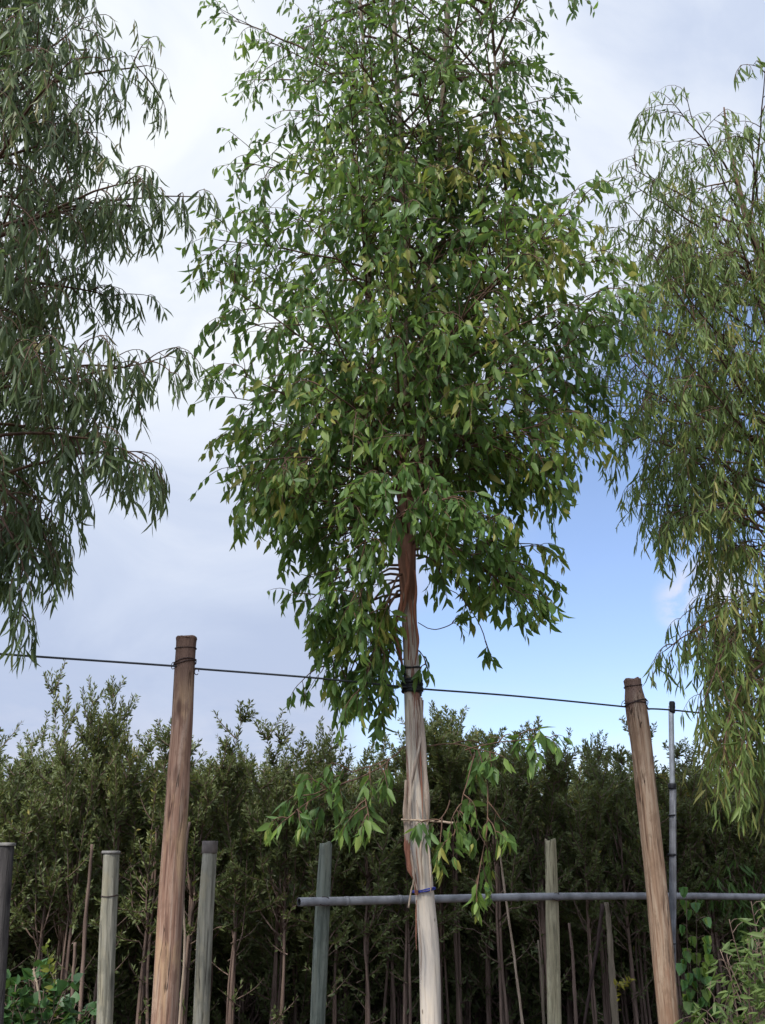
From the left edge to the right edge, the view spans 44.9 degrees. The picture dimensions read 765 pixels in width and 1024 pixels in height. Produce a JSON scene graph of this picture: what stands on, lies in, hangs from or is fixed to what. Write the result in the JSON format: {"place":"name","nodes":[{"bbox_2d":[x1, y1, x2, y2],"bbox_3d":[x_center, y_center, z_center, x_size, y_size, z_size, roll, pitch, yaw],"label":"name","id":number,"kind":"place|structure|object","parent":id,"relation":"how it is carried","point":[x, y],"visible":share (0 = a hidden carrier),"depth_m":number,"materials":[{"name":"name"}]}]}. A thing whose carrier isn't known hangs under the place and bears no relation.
{"place":"outdoors","nodes":[
{"label":"outdoors","id":0,"kind":"place"},
{"bbox_2d":[0,0,764,794],"label":"sky","id":1,"kind":"structure","parent":0,"point":[134,592],"materials":[{"name":"blue"}]},
{"bbox_2d":[66,984,746,1023],"bbox_3d":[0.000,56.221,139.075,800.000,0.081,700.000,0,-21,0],"label":"ground","id":2,"kind":"structure","parent":0,"point":[413,1019],"depth_m":11.13,"materials":[{"name":"brown soil"}]},
{"bbox_2d":[0,843,15,1023],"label":"short post","id":3,"kind":"object","parent":2,"relation":"on","point":[6,858],"visible":1,"depth_m":5.21,"materials":[{"name":"grey wood"}]},
{"bbox_2d":[0,746,20,927],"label":"plantation tree","id":4,"kind":"object","parent":2,"relation":"on","point":[3,760],"visible":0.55,"depth_m":8.62,"materials":[{"name":"green plant"}]},
{"bbox_2d":[0,723,23,788],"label":"plantation tree","id":5,"kind":"object","parent":2,"relation":"on","point":[16,730],"visible":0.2,"depth_m":9.87,"materials":[{"name":"green plant"}]},
{"bbox_2d":[0,710,54,957],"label":"plantation tree","id":6,"kind":"object","parent":2,"relation":"on","point":[18,747],"visible":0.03,"depth_m":10.34,"materials":[{"name":"green plant"}]},
{"bbox_2d":[0,723,59,1012],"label":"plantation tree","id":7,"kind":"object","parent":2,"relation":"on","point":[14,950],"visible":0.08,"depth_m":9.25,"materials":[{"name":"green plant"}]},
{"bbox_2d":[7,756,57,968],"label":"plantation tree","id":8,"kind":"object","parent":2,"relation":"on","point":[24,911],"visible":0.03,"depth_m":8.62,"materials":[{"name":"green plant"}]},
{"bbox_2d":[0,739,65,971],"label":"plantation tree","id":9,"kind":"object","parent":2,"relation":"on","point":[25,815],"visible":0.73,"depth_m":7.80,"materials":[{"name":"green plant"}]},
{"bbox_2d":[32,969,44,1021],"bbox_3d":[-2.046,3.430,5.745,0.406,1.071,0.022,0,-21,0],"label":"stick","id":10,"kind":"object","parent":2,"relation":"on","point":[37,985],"visible":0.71,"depth_m":5.90,"materials":[{"name":"wood"}]},
{"bbox_2d":[4,958,96,1023],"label":"leafy bush","id":11,"kind":"object","parent":2,"relation":"on","point":[42,1010],"visible":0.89,"depth_m":5.62,"materials":[{"name":"green plant"}]},
{"bbox_2d":[40,939,61,1023],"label":"young shoot","id":12,"kind":"object","parent":2,"relation":"on","point":[46,966],"visible":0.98,"depth_m":5.75,"materials":[{"name":"green plant"}]},
{"bbox_2d":[0,732,121,1016],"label":"plantation tree","id":13,"kind":"object","parent":2,"relation":"on","point":[33,865],"visible":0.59,"depth_m":7.76,"materials":[{"name":"green plant"}]},
{"bbox_2d":[25,711,102,989],"bbox_3d":[-2.907,3.465,8.655,0.929,3.126,0.880,10,-24,-25],"label":"plantation tree","id":14,"kind":"object","parent":2,"relation":"on","point":[61,936],"visible":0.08,"depth_m":8.56,"materials":[{"name":"green plant"}]},
{"bbox_2d":[5,768,129,1023],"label":"plantation tree","id":15,"kind":"object","parent":2,"relation":"on","point":[28,946],"visible":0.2,"depth_m":8.80,"materials":[{"name":"green plant"}]},
{"bbox_2d":[27,806,120,1020],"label":"plantation tree","id":16,"kind":"object","parent":2,"relation":"on","point":[93,985],"visible":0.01,"depth_m":9.67,"materials":[{"name":"green plant"}]},
{"bbox_2d":[71,942,76,995],"bbox_3d":[-2.157,3.633,6.416,0.114,1.180,0.030,1,-21,-2],"label":"cane","id":17,"kind":"object","parent":2,"relation":"on","point":[74,961],"visible":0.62,"depth_m":6.57,"materials":[{"name":"brown plant"}]},
{"bbox_2d":[78,844,93,1019],"bbox_3d":[-2.084,3.290,6.445,0.111,1.839,0.038,0,-21,0],"label":"cane","id":18,"kind":"object","parent":2,"relation":"on","point":[81,986],"visible":0.94,"depth_m":6.55,"materials":[{"name":"brown plant"}]},
{"bbox_2d":[34,659,140,1019],"bbox_3d":[-2.635,2.950,7.839,0.908,3.499,0.804,6,-22,-16],"label":"plantation tree","id":19,"kind":"object","parent":2,"relation":"on","point":[63,767],"visible":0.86,"depth_m":7.92,"materials":[{"name":"green plant"}]},
{"bbox_2d":[96,851,120,1023],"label":"short post","id":20,"kind":"object","parent":2,"relation":"on","point":[107,948],"visible":1,"depth_m":5.52,"materials":[{"name":"wood"}]},
{"bbox_2d":[56,775,161,1023],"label":"plantation tree","id":21,"kind":"object","parent":2,"relation":"on","point":[124,864],"visible":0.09,"depth_m":8.47,"materials":[{"name":"green plant"}]},
{"bbox_2d":[0,0,226,673],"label":"gum tree","id":22,"kind":"object","parent":2,"relation":"on","point":[24,527],"visible":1,"depth_m":5.47,"materials":[{"name":"green plant"}]},
{"bbox_2d":[73,675,161,1019],"bbox_3d":[-2.372,3.077,7.953,0.824,3.345,0.772,-16,-27,36],"label":"plantation tree","id":23,"kind":"object","parent":2,"relation":"on","point":[110,787],"visible":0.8,"depth_m":8.05,"materials":[{"name":"green plant"}]},
{"bbox_2d":[75,740,188,1023],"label":"plantation tree","id":24,"kind":"object","parent":2,"relation":"on","point":[90,1017],"visible":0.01,"depth_m":9.68,"materials":[{"name":"green plant"}]},
{"bbox_2d":[76,738,197,1023],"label":"plantation tree","id":25,"kind":"object","parent":2,"relation":"on","point":[124,1008],"visible":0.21,"depth_m":8.97,"materials":[{"name":"green plant"}]},
{"bbox_2d":[88,723,219,1023],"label":"plantation tree","id":26,"kind":"object","parent":2,"relation":"on","point":[144,823],"visible":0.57,"depth_m":7.95,"materials":[{"name":"green plant"}]},
{"bbox_2d":[151,635,198,1023],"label":"tall post","id":27,"kind":"object","parent":2,"relation":"on","point":[166,965],"visible":0.99,"depth_m":4.98,"materials":[{"name":"wood"}]},
{"bbox_2d":[126,730,233,995],"bbox_3d":[-1.925,3.540,8.639,1.076,2.972,1.136,4,-22,-11],"label":"plantation tree","id":28,"kind":"object","parent":2,"relation":"on","point":[149,749],"visible":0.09,"depth_m":8.89,"materials":[{"name":"green plant"}]},
{"bbox_2d":[178,892,185,1023],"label":"cane","id":29,"kind":"object","parent":2,"relation":"on","point":[183,976],"visible":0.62,"depth_m":5.12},
{"bbox_2d":[176,822,190,1023],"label":"cane","id":30,"kind":"object","parent":2,"relation":"on","point":[185,858],"visible":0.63,"depth_m":5.18,"materials":[{"name":"brown plant"}]},
{"bbox_2d":[143,836,238,1023],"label":"plantation tree","id":31,"kind":"object","parent":2,"relation":"on","point":[222,1016],"depth_m":9.83,"materials":[{"name":"green plant"}]},
{"bbox_2d":[135,763,250,1023],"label":"plantation tree","id":32,"kind":"object","parent":2,"relation":"on","point":[191,990],"visible":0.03,"depth_m":9.23,"materials":[{"name":"green plant"}]},
{"bbox_2d":[144,699,265,1023],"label":"plantation tree","id":33,"kind":"object","parent":2,"relation":"on","point":[201,788],"visible":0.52,"depth_m":8.02,"materials":[{"name":"green plant"}]},
{"bbox_2d":[193,841,217,1023],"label":"short post","id":34,"kind":"object","parent":2,"relation":"on","point":[202,991],"visible":1,"depth_m":5.79,"materials":[{"name":"grey wood"}]},
{"bbox_2d":[147,777,272,1014],"bbox_3d":[-1.627,3.736,8.598,1.231,2.574,1.021,6,-22,-14],"label":"plantation tree","id":35,"kind":"object","parent":2,"relation":"on","point":[225,859],"visible":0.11,"depth_m":8.59,"materials":[{"name":"green plant"}]},
{"bbox_2d":[209,838,256,1022],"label":"plantation tree","id":36,"kind":"object","parent":2,"relation":"on","point":[222,1004],"depth_m":10.78,"materials":[{"name":"green plant"}]},
{"bbox_2d":[199,719,294,1023],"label":"plantation tree","id":37,"kind":"object","parent":2,"relation":"on","point":[228,815],"visible":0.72,"depth_m":8.07,"materials":[{"name":"green plant"}]},
{"bbox_2d":[196,734,312,1023],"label":"plantation tree","id":38,"kind":"object","parent":2,"relation":"on","point":[250,962],"visible":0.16,"depth_m":9.29,"materials":[{"name":"green plant"}]},
{"bbox_2d":[207,743,304,1023],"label":"plantation tree","id":39,"kind":"object","parent":2,"relation":"on","point":[236,978],"visible":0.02,"depth_m":10.08,"materials":[{"name":"green plant"}]},
{"bbox_2d":[215,715,339,1023],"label":"plantation tree","id":40,"kind":"object","parent":2,"relation":"on","point":[281,867],"visible":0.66,"depth_m":8.03,"materials":[{"name":"green plant"}]},
{"bbox_2d":[250,733,309,1023],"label":"plantation tree","id":41,"kind":"object","parent":2,"relation":"on","point":[286,752],"depth_m":11.51,"materials":[{"name":"green plant"}]},
{"bbox_2d":[234,739,348,1023],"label":"plantation tree","id":42,"kind":"object","parent":2,"relation":"on","point":[275,986],"visible":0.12,"depth_m":8.67,"materials":[{"name":"green plant"}]},
{"bbox_2d":[236,752,358,1023],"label":"plantation tree","id":43,"kind":"object","parent":2,"relation":"on","point":[306,949],"visible":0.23,"depth_m":9.11,"materials":[{"name":"green plant"}]},
{"bbox_2d":[252,708,383,1007],"bbox_3d":[-0.540,3.245,8.042,1.233,3.089,1.092,7,-22,-17],"label":"plantation tree","id":44,"kind":"object","parent":2,"relation":"on","point":[314,845],"visible":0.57,"depth_m":8.17,"materials":[{"name":"green plant"}]},
{"bbox_2d":[284,876,355,1023],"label":"plantation tree","id":45,"kind":"object","parent":2,"relation":"on","point":[290,1000],"depth_m":10.18,"materials":[{"name":"green plant"}]},
{"bbox_2d":[310,841,331,1023],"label":"short post","id":46,"kind":"object","parent":2,"relation":"on","point":[319,965],"visible":0.94,"depth_m":6.14,"materials":[{"name":"grey wood"}]},
{"bbox_2d":[297,892,764,906],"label":"pipe","id":47,"kind":"object","parent":46,"relation":"attached to","point":[355,900],"visible":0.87,"depth_m":7.04,"materials":[{"name":"grey plastic"}]},
{"bbox_2d":[282,772,371,1023],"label":"plantation tree","id":48,"kind":"object","parent":2,"relation":"on","point":[352,879],"visible":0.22,"depth_m":8.73,"materials":[{"name":"green plant"}]},
{"bbox_2d":[302,750,381,1018],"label":"plantation tree","id":49,"kind":"object","parent":2,"relation":"on","point":[377,1004],"depth_m":11.10,"materials":[{"name":"green plant"}]},
{"bbox_2d":[282,756,402,1023],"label":"plantation tree","id":50,"kind":"object","parent":2,"relation":"on","point":[346,990],"visible":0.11,"depth_m":9.42,"materials":[{"name":"green plant"}]},
{"bbox_2d":[313,754,398,1023],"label":"plantation tree","id":51,"kind":"object","parent":2,"relation":"on","point":[380,1001],"visible":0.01,"depth_m":10.11,"materials":[{"name":"green plant"}]},
{"bbox_2d":[336,753,383,1008],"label":"plantation tree","id":52,"kind":"object","parent":2,"relation":"on","point":[358,1005],"visible":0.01,"depth_m":12.95,"materials":[{"name":"green plant"}]},
{"bbox_2d":[303,752,441,1023],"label":"plantation tree","id":53,"kind":"object","parent":2,"relation":"on","point":[382,882],"visible":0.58,"depth_m":8.06,"materials":[{"name":"green plant"}]},
{"bbox_2d":[345,732,444,1023],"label":"plantation tree","id":54,"kind":"object","parent":2,"relation":"on","point":[390,960],"visible":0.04,"depth_m":8.73,"materials":[{"name":"green plant"}]},
{"bbox_2d":[334,767,468,1023],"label":"plantation tree","id":55,"kind":"object","parent":2,"relation":"on","point":[405,890],"visible":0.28,"depth_m":8.12,"materials":[{"name":"green plant"}]},
{"bbox_2d":[340,746,467,1023],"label":"plantation tree","id":56,"kind":"object","parent":2,"relation":"on","point":[399,933],"visible":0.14,"depth_m":9.32,"materials":[{"name":"green plant"}]},
{"bbox_2d":[174,0,675,1023],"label":"gum tree","id":57,"kind":"object","parent":2,"relation":"on","point":[434,400],"visible":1,"depth_m":6.33,"materials":[{"name":"green plant"}]},
{"bbox_2d":[401,666,423,695],"bbox_3d":[0.193,1.103,6.012,0.149,0.199,0.149,-16,-27,35],"label":"tree strap","id":58,"kind":"object","parent":57,"relation":"attached to","point":[409,684],"visible":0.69,"depth_m":5.95,"materials":[{"name":"black rubber"}]},
{"bbox_2d":[401,819,452,824],"bbox_3d":[0.274,1.877,5.607,0.323,0.035,0.024,0,-21,0],"label":"stick","id":59,"kind":"object","parent":57,"relation":"attached to","point":[446,822],"visible":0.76,"depth_m":5.60,"materials":[{"name":"wood"}]},
{"bbox_2d":[395,768,481,1023],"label":"plantation tree","id":60,"kind":"object","parent":2,"relation":"on","point":[442,887],"visible":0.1,"depth_m":8.92,"materials":[{"name":"green plant"}]},
{"bbox_2d":[396,843,483,1023],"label":"plantation tree","id":61,"kind":"object","parent":2,"relation":"on","point":[452,1020],"visible":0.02,"depth_m":10.17,"materials":[{"name":"green plant"}]},
{"bbox_2d":[373,700,531,1023],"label":"plantation tree","id":62,"kind":"object","parent":2,"relation":"on","point":[445,761],"visible":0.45,"depth_m":8.71,"materials":[{"name":"green plant"}]},
{"bbox_2d":[442,860,506,1023],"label":"plantation tree","id":63,"kind":"object","parent":2,"relation":"on","point":[477,1014],"visible":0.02,"depth_m":10.47,"materials":[{"name":"green plant"}]},
{"bbox_2d":[431,733,523,1023],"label":"plantation tree","id":64,"kind":"object","parent":2,"relation":"on","point":[470,953],"visible":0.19,"depth_m":9.45,"materials":[{"name":"green plant"}]},
{"bbox_2d":[435,764,535,1023],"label":"plantation tree","id":65,"kind":"object","parent":2,"relation":"on","point":[484,917],"visible":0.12,"depth_m":9.06,"materials":[{"name":"green plant"}]},
{"bbox_2d":[436,722,548,1023],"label":"plantation tree","id":66,"kind":"object","parent":2,"relation":"on","point":[501,795],"visible":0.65,"depth_m":8.40,"materials":[{"name":"green plant"}]},
{"bbox_2d":[446,763,564,1023],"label":"plantation tree","id":67,"kind":"object","parent":2,"relation":"on","point":[520,928],"visible":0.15,"depth_m":9.65,"materials":[{"name":"green plant"}]},
{"bbox_2d":[499,854,523,1023],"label":"cane","id":68,"kind":"object","parent":2,"relation":"on","point":[515,968],"visible":0.88,"depth_m":7.42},
{"bbox_2d":[492,738,544,1015],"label":"plantation tree","id":69,"kind":"object","parent":2,"relation":"on","point":[516,901],"depth_m":11.54,"materials":[{"name":"green plant"}]},
{"bbox_2d":[480,782,565,1023],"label":"plantation tree","id":70,"kind":"object","parent":2,"relation":"on","point":[524,1011],"visible":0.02,"depth_m":10.39,"materials":[{"name":"green plant"}]},
{"bbox_2d":[479,715,583,1009],"bbox_3d":[1.434,3.406,8.523,0.991,3.140,0.938,-8,-23,20],"label":"plantation tree","id":71,"kind":"object","parent":2,"relation":"on","point":[545,811],"visible":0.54,"depth_m":8.51,"materials":[{"name":"green plant"}]},
{"bbox_2d":[537,940,544,1023],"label":"cane","id":72,"kind":"object","parent":2,"relation":"on","point":[542,989],"visible":1,"depth_m":7.69,"materials":[{"name":"brown plant"}]},
{"bbox_2d":[494,749,601,1010],"bbox_3d":[1.549,3.817,9.233,1.194,2.892,1.439,-1,-21,3],"label":"plantation tree","id":73,"kind":"object","parent":2,"relation":"on","point":[525,879],"visible":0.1,"depth_m":9.06,"materials":[{"name":"green plant"}]},
{"bbox_2d":[545,838,561,1023],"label":"short post","id":74,"kind":"object","parent":2,"relation":"on","point":[553,962],"visible":0.96,"depth_m":7.14,"materials":[{"name":"wood"}]},
{"bbox_2d":[531,770,599,1014],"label":"plantation tree","id":75,"kind":"object","parent":2,"relation":"on","point":[568,793],"visible":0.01,"depth_m":11.33,"materials":[{"name":"green plant"}]},
{"bbox_2d":[507,788,633,1023],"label":"plantation tree","id":76,"kind":"object","parent":2,"relation":"on","point":[580,947],"visible":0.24,"depth_m":9.64,"materials":[{"name":"green plant"}]},
{"bbox_2d":[533,773,611,1023],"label":"plantation tree","id":77,"kind":"object","parent":2,"relation":"on","point":[580,1017],"visible":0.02,"depth_m":10.38,"materials":[{"name":"green plant"}]},
{"bbox_2d":[568,923,577,1023],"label":"cane","id":78,"kind":"object","parent":2,"relation":"on","point":[573,981],"visible":1,"depth_m":7.52,"materials":[{"name":"brown plant"}]},
{"bbox_2d":[529,731,641,1023],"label":"plantation tree","id":79,"kind":"object","parent":2,"relation":"on","point":[583,833],"visible":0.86,"depth_m":8.50,"materials":[{"name":"green plant"}]},
{"bbox_2d":[541,715,634,1023],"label":"plantation tree","id":80,"kind":"object","parent":2,"relation":"on","point":[603,977],"visible":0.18,"depth_m":9.23,"materials":[{"name":"green plant"}]},
{"bbox_2d":[583,903,603,1023],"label":"cane","id":81,"kind":"object","parent":2,"relation":"on","point":[599,928],"visible":1,"depth_m":7.67,"materials":[{"name":"wood"}]},
{"bbox_2d":[556,717,657,1023],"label":"plantation tree","id":82,"kind":"object","parent":2,"relation":"on","point":[611,817],"visible":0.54,"depth_m":8.72,"materials":[{"name":"green plant"}]},
{"bbox_2d":[604,902,618,1023],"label":"cane","id":83,"kind":"object","parent":2,"relation":"on","point":[612,975],"visible":0.95,"depth_m":7.50,"materials":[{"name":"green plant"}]},
{"bbox_2d":[572,746,668,1023],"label":"plantation tree","id":84,"kind":"object","parent":2,"relation":"on","point":[642,1000],"visible":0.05,"depth_m":9.14,"materials":[{"name":"green plant"}]},
{"bbox_2d":[613,976,634,1023],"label":"young shoot","id":85,"kind":"object","parent":2,"relation":"on","point":[621,984],"visible":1,"depth_m":7.16,"materials":[{"name":"green plant"}]},
{"bbox_2d":[571,769,683,1023],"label":"plantation tree","id":86,"kind":"object","parent":2,"relation":"on","point":[624,942],"visible":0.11,"depth_m":9.70,"materials":[{"name":"green plant"}]},
{"bbox_2d":[585,780,678,1023],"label":"plantation tree","id":87,"kind":"object","parent":2,"relation":"on","point":[630,1010],"visible":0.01,"depth_m":10.43,"materials":[{"name":"green plant"}]},
{"bbox_2d":[584,792,711,1023],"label":"plantation tree","id":88,"kind":"object","parent":2,"relation":"on","point":[693,964],"visible":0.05,"depth_m":9.76,"materials":[{"name":"green plant"}]},
{"bbox_2d":[621,677,679,1023],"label":"tall post","id":89,"kind":"object","parent":2,"relation":"on","point":[658,908],"visible":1,"depth_m":6.23,"materials":[{"name":"wood"}]},
{"bbox_2d":[0,653,762,718],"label":"cable","id":90,"kind":"object","parent":89,"relation":"attached to","point":[123,662],"visible":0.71,"depth_m":5.65,"materials":[{"name":"metal"}]},
{"bbox_2d":[556,57,764,846],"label":"gum tree","id":91,"kind":"object","parent":2,"relation":"on","point":[713,488],"visible":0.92,"depth_m":7.44,"materials":[{"name":"green plant"}]},
{"bbox_2d":[610,740,712,1023],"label":"plantation tree","id":92,"kind":"object","parent":2,"relation":"on","point":[688,828],"visible":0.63,"depth_m":8.52,"materials":[{"name":"green plant"}]},
{"bbox_2d":[667,701,676,970],"bbox_3d":[1.957,2.709,6.270,0.377,2.836,0.065,0,-21,0],"label":"metal pole","id":93,"kind":"object","parent":2,"relation":"on","point":[672,788],"visible":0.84,"depth_m":6.45,"materials":[{"name":"metal"}]},
{"bbox_2d":[617,784,735,1022],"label":"plantation tree","id":94,"kind":"object","parent":2,"relation":"on","point":[679,951],"visible":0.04,"depth_m":9.35,"materials":[{"name":"green plant"}]},
{"bbox_2d":[644,735,748,1023],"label":"plantation tree","id":95,"kind":"object","parent":2,"relation":"on","point":[714,990],"visible":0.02,"depth_m":10.04,"materials":[{"name":"green plant"}]},
{"bbox_2d":[676,887,718,1023],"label":"climbing vine","id":96,"kind":"object","parent":2,"relation":"on","point":[689,1005],"visible":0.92,"depth_m":6.52,"materials":[{"name":"green plant"}]},
{"bbox_2d":[677,737,745,1023],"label":"plantation tree","id":97,"kind":"object","parent":2,"relation":"on","point":[720,935],"visible":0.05,"depth_m":9.53,"materials":[{"name":"green plant"}]},
{"bbox_2d":[665,744,764,1023],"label":"plantation tree","id":98,"kind":"object","parent":2,"relation":"on","point":[715,930],"visible":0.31,"depth_m":8.62,"materials":[{"name":"green plant"}]},
{"bbox_2d":[666,752,764,1020],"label":"plantation tree","id":99,"kind":"object","parent":2,"relation":"on","point":[751,842],"visible":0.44,"depth_m":8.74,"materials":[{"name":"green plant"}]},
{"bbox_2d":[674,897,764,1023],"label":"gum sapling","id":100,"kind":"object","parent":2,"relation":"on","point":[745,964],"visible":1,"depth_m":5.38,"materials":[{"name":"green plant"}]},
{"bbox_2d":[684,746,763,1021],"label":"plantation tree","id":101,"kind":"object","parent":2,"relation":"on","point":[741,874],"depth_m":11.34,"materials":[{"name":"green plant"}]},
{"bbox_2d":[686,834,764,1021],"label":"gum sapling","id":102,"kind":"object","parent":2,"relation":"on","point":[744,908],"visible":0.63,"depth_m":8.49,"materials":[{"name":"green plant"}]},
{"bbox_2d":[716,801,764,920],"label":"plantation tree","id":103,"kind":"object","parent":2,"relation":"on","point":[734,849],"visible":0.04,"depth_m":9.51,"materials":[{"name":"green plant"}]},
{"bbox_2d":[720,795,764,1021],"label":"plantation tree","id":104,"kind":"object","parent":2,"relation":"on","point":[731,938],"visible":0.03,"depth_m":10.13,"materials":[{"name":"green plant"}]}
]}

